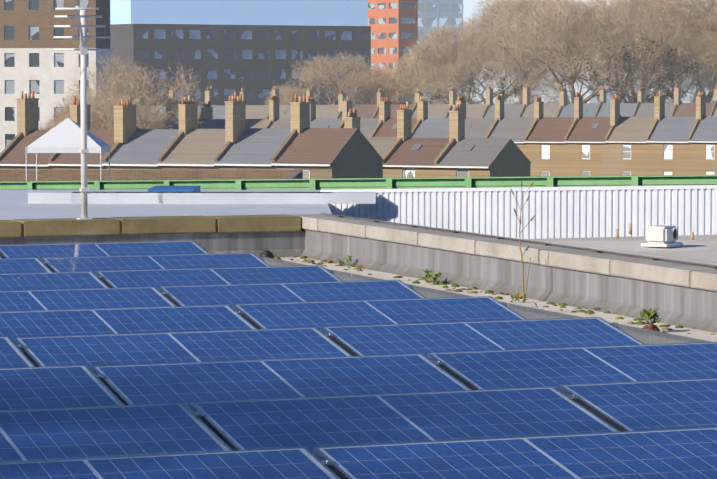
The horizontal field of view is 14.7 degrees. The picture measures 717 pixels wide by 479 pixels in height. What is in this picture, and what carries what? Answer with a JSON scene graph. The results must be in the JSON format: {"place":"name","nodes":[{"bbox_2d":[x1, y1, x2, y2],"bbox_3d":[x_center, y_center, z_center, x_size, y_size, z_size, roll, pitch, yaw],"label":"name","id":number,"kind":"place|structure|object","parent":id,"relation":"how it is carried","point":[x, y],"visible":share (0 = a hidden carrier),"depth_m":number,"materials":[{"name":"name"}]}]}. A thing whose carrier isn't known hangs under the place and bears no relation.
{"place":"outdoors","nodes":[
{"label":"outdoors","id":0,"kind":"place"},
{"bbox_2d":[0,170,302,180],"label":"brick wall","id":1,"kind":"structure","parent":0,"point":[47,175],"depth_m":127.58,"materials":[{"name":"brown brick"}]},
{"bbox_2d":[0,190,375,219],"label":"white roof building","id":2,"kind":"structure","parent":0,"point":[32,204],"depth_m":46.75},
{"bbox_2d":[148,186,200,191],"bbox_3d":[-3.293,-0.854,49.609,0.800,0.160,1.600,0,3,1],"label":"blue tarp","id":3,"kind":"object","parent":2,"relation":"on","point":[175,189],"visible":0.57,"depth_m":49.11,"materials":[{"name":"blue"}]},
{"bbox_2d":[0,79,383,178],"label":"terrace","id":4,"kind":"structure","parent":0,"point":[237,143],"depth_m":184.03,"materials":[{"name":"brick"}]},
{"bbox_2d":[110,24,370,105],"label":"dark building","id":5,"kind":"structure","parent":0,"point":[174,38],"depth_m":478.78,"materials":[{"name":"grey metal"}]},
{"bbox_2d":[110,0,367,25],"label":"building","id":6,"kind":"structure","parent":5,"relation":"on","point":[178,16],"depth_m":480.27,"materials":[{"name":"blue"}]},
{"bbox_2d":[0,241,716,478],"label":"solar panel frames","id":7,"kind":"structure","parent":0,"point":[320,457],"depth_m":13.12,"materials":[{"name":"silver metal"}]},
{"bbox_2d":[0,242,716,478],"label":"solar panels","id":8,"kind":"object","parent":7,"relation":"in","point":[309,424],"visible":0.85,"depth_m":12.94,"materials":[{"name":"blue glass"}]},
{"bbox_2d":[0,175,716,189],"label":"green girder bridge","id":9,"kind":"structure","parent":0,"point":[405,183],"depth_m":71.20,"materials":[{"name":"paint"}]},
{"bbox_2d":[110,0,716,118],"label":"haze","id":10,"kind":"object","parent":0,"point":[422,53],"depth_m":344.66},
{"bbox_2d":[333,100,530,177],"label":"terrace","id":11,"kind":"structure","parent":0,"point":[405,154],"depth_m":200.42,"materials":[{"name":"brick"}]},
{"bbox_2d":[280,257,716,343],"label":"gravel strip","id":12,"kind":"object","parent":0,"point":[694,333],"depth_m":20.30,"materials":[{"name":"beige gravel"}]},
{"bbox_2d":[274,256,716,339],"bbox_3d":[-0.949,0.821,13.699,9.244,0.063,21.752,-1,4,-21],"label":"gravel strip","id":13,"kind":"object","parent":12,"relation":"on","point":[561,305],"visible":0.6,"depth_m":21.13,"materials":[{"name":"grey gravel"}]},
{"bbox_2d":[339,180,661,331],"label":"roof weeds","id":14,"kind":"object","parent":12,"relation":"on","point":[650,313],"visible":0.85,"depth_m":20.23,"materials":[{"name":"green plant"}]},
{"bbox_2d":[464,37,589,103],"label":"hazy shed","id":15,"kind":"structure","parent":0,"point":[576,90],"depth_m":895.86,"materials":[{"name":"grey"}]},
{"bbox_2d":[418,0,710,103],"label":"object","id":16,"kind":"object","parent":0,"point":[427,10],"depth_m":599.42,"materials":[{"name":"brown plant"}]},
{"bbox_2d":[463,0,716,95],"bbox_3d":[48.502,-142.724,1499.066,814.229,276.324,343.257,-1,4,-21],"label":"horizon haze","id":17,"kind":"structure","parent":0,"point":[466,8],"depth_m":1498.72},
{"bbox_2d":[590,72,629,102],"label":"distant block","id":18,"kind":"structure","parent":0,"point":[607,100],"depth_m":945.98,"materials":[{"name":"grey"}]},
{"bbox_2d":[526,235,716,264],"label":"roof felt","id":19,"kind":"object","parent":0,"point":[700,249],"depth_m":27.20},
{"bbox_2d":[647,60,713,102],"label":"distant block","id":20,"kind":"structure","parent":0,"point":[690,98],"depth_m":730.39,"materials":[{"name":"grey"}]},
{"label":"ground","id":21,"kind":"structure","parent":0,"visible":0},
{"bbox_2d":[0,48,110,152],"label":"building","id":22,"kind":"structure","parent":21,"relation":"on","point":[44,74],"depth_m":299.66,"materials":[{"name":"white paint"}]},
{"bbox_2d":[0,0,109,48],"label":"building","id":23,"kind":"structure","parent":22,"relation":"on","point":[27,23],"depth_m":299.30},
{"bbox_2d":[26,118,109,180],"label":"canopy tent","id":24,"kind":"object","parent":21,"relation":"on","point":[64,136],"visible":0.79,"depth_m":118.83,"materials":[{"name":"white fabric"}]},
{"bbox_2d":[39,107,113,129],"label":"tree","id":25,"kind":"object","parent":21,"relation":"on","point":[52,123],"depth_m":233.05,"materials":[{"name":"brown plant"}]},
{"bbox_2d":[50,90,170,129],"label":"tree","id":26,"kind":"object","parent":21,"relation":"on","point":[97,104],"depth_m":228.11,"materials":[{"name":"brown plant"}]},
{"bbox_2d":[62,80,166,128],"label":"tree","id":27,"kind":"object","parent":21,"relation":"on","point":[109,107],"depth_m":262.88,"materials":[{"name":"brown plant"}]},
{"bbox_2d":[63,51,206,128],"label":"tree","id":28,"kind":"object","parent":21,"relation":"on","point":[138,79],"depth_m":246.43,"materials":[{"name":"brown plant"}]},
{"bbox_2d":[262,84,319,104],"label":"tree","id":29,"kind":"object","parent":21,"relation":"on","point":[286,98],"depth_m":427.56,"materials":[{"name":"brown plant"}]},
{"bbox_2d":[282,50,393,104],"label":"tree","id":30,"kind":"object","parent":21,"relation":"on","point":[330,69],"depth_m":434.40,"materials":[{"name":"brown plant"}]},
{"bbox_2d":[330,64,414,104],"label":"tree","id":31,"kind":"object","parent":21,"relation":"on","point":[369,75],"depth_m":445.42,"materials":[{"name":"brown plant"}]},
{"bbox_2d":[348,77,433,104],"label":"tree","id":32,"kind":"object","parent":21,"relation":"on","point":[366,96],"depth_m":444.09,"materials":[{"name":"brown plant"}]},
{"bbox_2d":[368,0,417,104],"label":"orange brick tower","id":33,"kind":"structure","parent":21,"relation":"on","point":[408,7],"depth_m":553.61,"materials":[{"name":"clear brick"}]},
{"bbox_2d":[135,82,716,119],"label":"terrace","id":34,"kind":"structure","parent":21,"relation":"on","point":[677,105],"depth_m":380.19,"materials":[{"name":"brick"}]},
{"bbox_2d":[137,82,716,175],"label":"terrace","id":35,"kind":"structure","parent":21,"relation":"on","point":[615,143],"depth_m":293.59,"materials":[{"name":"brick"}]},
{"bbox_2d":[376,53,478,103],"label":"tree","id":36,"kind":"object","parent":21,"relation":"on","point":[422,81],"depth_m":430.71,"materials":[{"name":"brown plant"}]},
{"bbox_2d":[418,0,462,103],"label":"blue glass tower","id":37,"kind":"structure","parent":21,"relation":"on","point":[439,13],"depth_m":636.54,"materials":[{"name":"blue"}]},
{"bbox_2d":[402,42,504,103],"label":"tree","id":38,"kind":"object","parent":21,"relation":"on","point":[472,71],"depth_m":433.02,"materials":[{"name":"brown plant"}]},
{"bbox_2d":[388,41,548,103],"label":"tree","id":39,"kind":"object","parent":21,"relation":"on","point":[455,77],"depth_m":444.07,"materials":[{"name":"brown plant"}]},
{"bbox_2d":[412,39,544,103],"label":"tree","id":40,"kind":"object","parent":21,"relation":"on","point":[517,89],"depth_m":421.04,"materials":[{"name":"brown plant"}]},
{"bbox_2d":[390,20,570,103],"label":"tree","id":41,"kind":"object","parent":21,"relation":"on","point":[438,39],"depth_m":433.05,"materials":[{"name":"brown plant"}]},
{"bbox_2d":[422,27,567,103],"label":"tree","id":42,"kind":"object","parent":21,"relation":"on","point":[505,67],"depth_m":483.48,"materials":[{"name":"brown plant"}]},
{"bbox_2d":[459,0,604,103],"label":"tree","id":43,"kind":"object","parent":21,"relation":"on","point":[485,9],"depth_m":483.48,"materials":[{"name":"brown plant"}]},
{"bbox_2d":[455,0,613,103],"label":"tree","id":44,"kind":"object","parent":21,"relation":"on","point":[511,9],"depth_m":443.17,"materials":[{"name":"brown plant"}]},
{"bbox_2d":[493,0,638,102],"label":"tree","id":45,"kind":"object","parent":21,"relation":"on","point":[535,28],"depth_m":426.00,"materials":[{"name":"brown plant"}]},
{"bbox_2d":[494,32,645,103],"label":"tree","id":46,"kind":"object","parent":21,"relation":"on","point":[586,92],"depth_m":488.96,"materials":[{"name":"brown plant"}]},
{"bbox_2d":[481,0,689,102],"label":"tree","id":47,"kind":"object","parent":21,"relation":"on","point":[595,91],"depth_m":425.29,"materials":[{"name":"brown plant"}]},
{"bbox_2d":[519,16,688,102],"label":"tree","id":48,"kind":"object","parent":21,"relation":"on","point":[583,73],"depth_m":487.74,"materials":[{"name":"brown plant"}]},
{"bbox_2d":[531,0,716,103],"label":"tree","id":49,"kind":"object","parent":21,"relation":"on","point":[685,71],"depth_m":420.15,"materials":[{"name":"brown plant"}]},
{"bbox_2d":[540,0,716,102],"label":"tree","id":50,"kind":"object","parent":21,"relation":"on","point":[642,14],"depth_m":433.06,"materials":[{"name":"brown plant"}]},
{"bbox_2d":[558,0,714,102],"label":"tree","id":51,"kind":"object","parent":21,"relation":"on","point":[632,91],"depth_m":444.54,"materials":[{"name":"brown plant"}]},
{"bbox_2d":[576,45,713,101],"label":"tree","id":52,"kind":"object","parent":21,"relation":"on","point":[622,71],"depth_m":474.25,"materials":[{"name":"brown plant"}]},
{"bbox_2d":[593,12,715,100],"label":"tree","id":53,"kind":"object","parent":21,"relation":"on","point":[651,66],"depth_m":447.70,"materials":[{"name":"brown plant"}]},
{"bbox_2d":[601,0,716,102],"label":"tree","id":54,"kind":"object","parent":21,"relation":"on","point":[696,3],"depth_m":434.94,"materials":[{"name":"brown plant"}]},
{"bbox_2d":[613,9,716,102],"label":"tree","id":55,"kind":"object","parent":21,"relation":"on","point":[683,77],"depth_m":483.17,"materials":[{"name":"brown plant"}]},
{"bbox_2d":[648,18,716,102],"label":"tree","id":56,"kind":"object","parent":21,"relation":"on","point":[693,38],"depth_m":436.00,"materials":[{"name":"brown plant"}]},
{"bbox_2d":[663,2,716,93],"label":"tree","id":57,"kind":"object","parent":21,"relation":"on","point":[705,24],"depth_m":428.49,"materials":[{"name":"brown plant"}]},
{"bbox_2d":[700,35,716,85],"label":"tree","id":58,"kind":"object","parent":21,"relation":"on","point":[711,60],"depth_m":440.95,"materials":[{"name":"brown plant"}]},
{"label":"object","id":59,"kind":"object","parent":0,"visible":0},
{"bbox_2d":[0,229,716,331],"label":"parapet wall","id":60,"kind":"structure","parent":59,"relation":"on","point":[688,307],"depth_m":21.77,"materials":[{"name":"grey concrete"}]},
{"bbox_2d":[0,214,300,237],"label":"coping","id":61,"kind":"object","parent":60,"relation":"on","point":[52,227],"visible":1,"depth_m":24.92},
{"bbox_2d":[54,6,113,219],"bbox_3d":[-2.468,-1.119,24.649,0.540,1.902,0.537,0,3,1],"label":"tv aerial","id":62,"kind":"object","parent":61,"relation":"on","point":[81,16],"visible":0.98,"depth_m":24.81,"materials":[{"name":"white metal"}]},
{"bbox_2d":[293,214,716,291],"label":"coping","id":63,"kind":"object","parent":60,"relation":"on","point":[702,277],"visible":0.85,"depth_m":20.89,"materials":[{"name":"concrete"}]},
{"bbox_2d":[215,213,716,343],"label":"flat roof","id":64,"kind":"structure","parent":59,"relation":"on","point":[646,336],"depth_m":18.70,"materials":[{"name":"grey concrete"}]},
{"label":"yard block","id":65,"kind":"object","parent":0,"visible":0},
{"bbox_2d":[320,185,716,238],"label":"corrugated wall","id":66,"kind":"structure","parent":65,"relation":"on","point":[583,212],"depth_m":45.66,"materials":[{"name":"white metal"}]},
{"bbox_3d":[24.126,6.275,6.882,31.878,9.980,56.850,-1,4,-21],"label":"neighbouring roof","id":67,"kind":"object","parent":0,"visible":0},
{"bbox_2d":[616,224,693,246],"bbox_3d":[3.011,-0.079,27.728,1.018,0.200,2.595,-1,4,-21],"label":"roof vent","id":68,"kind":"object","parent":67,"relation":"on","point":[661,235],"visible":1,"depth_m":26.94,"materials":[{"name":"white paint"}]}
]}

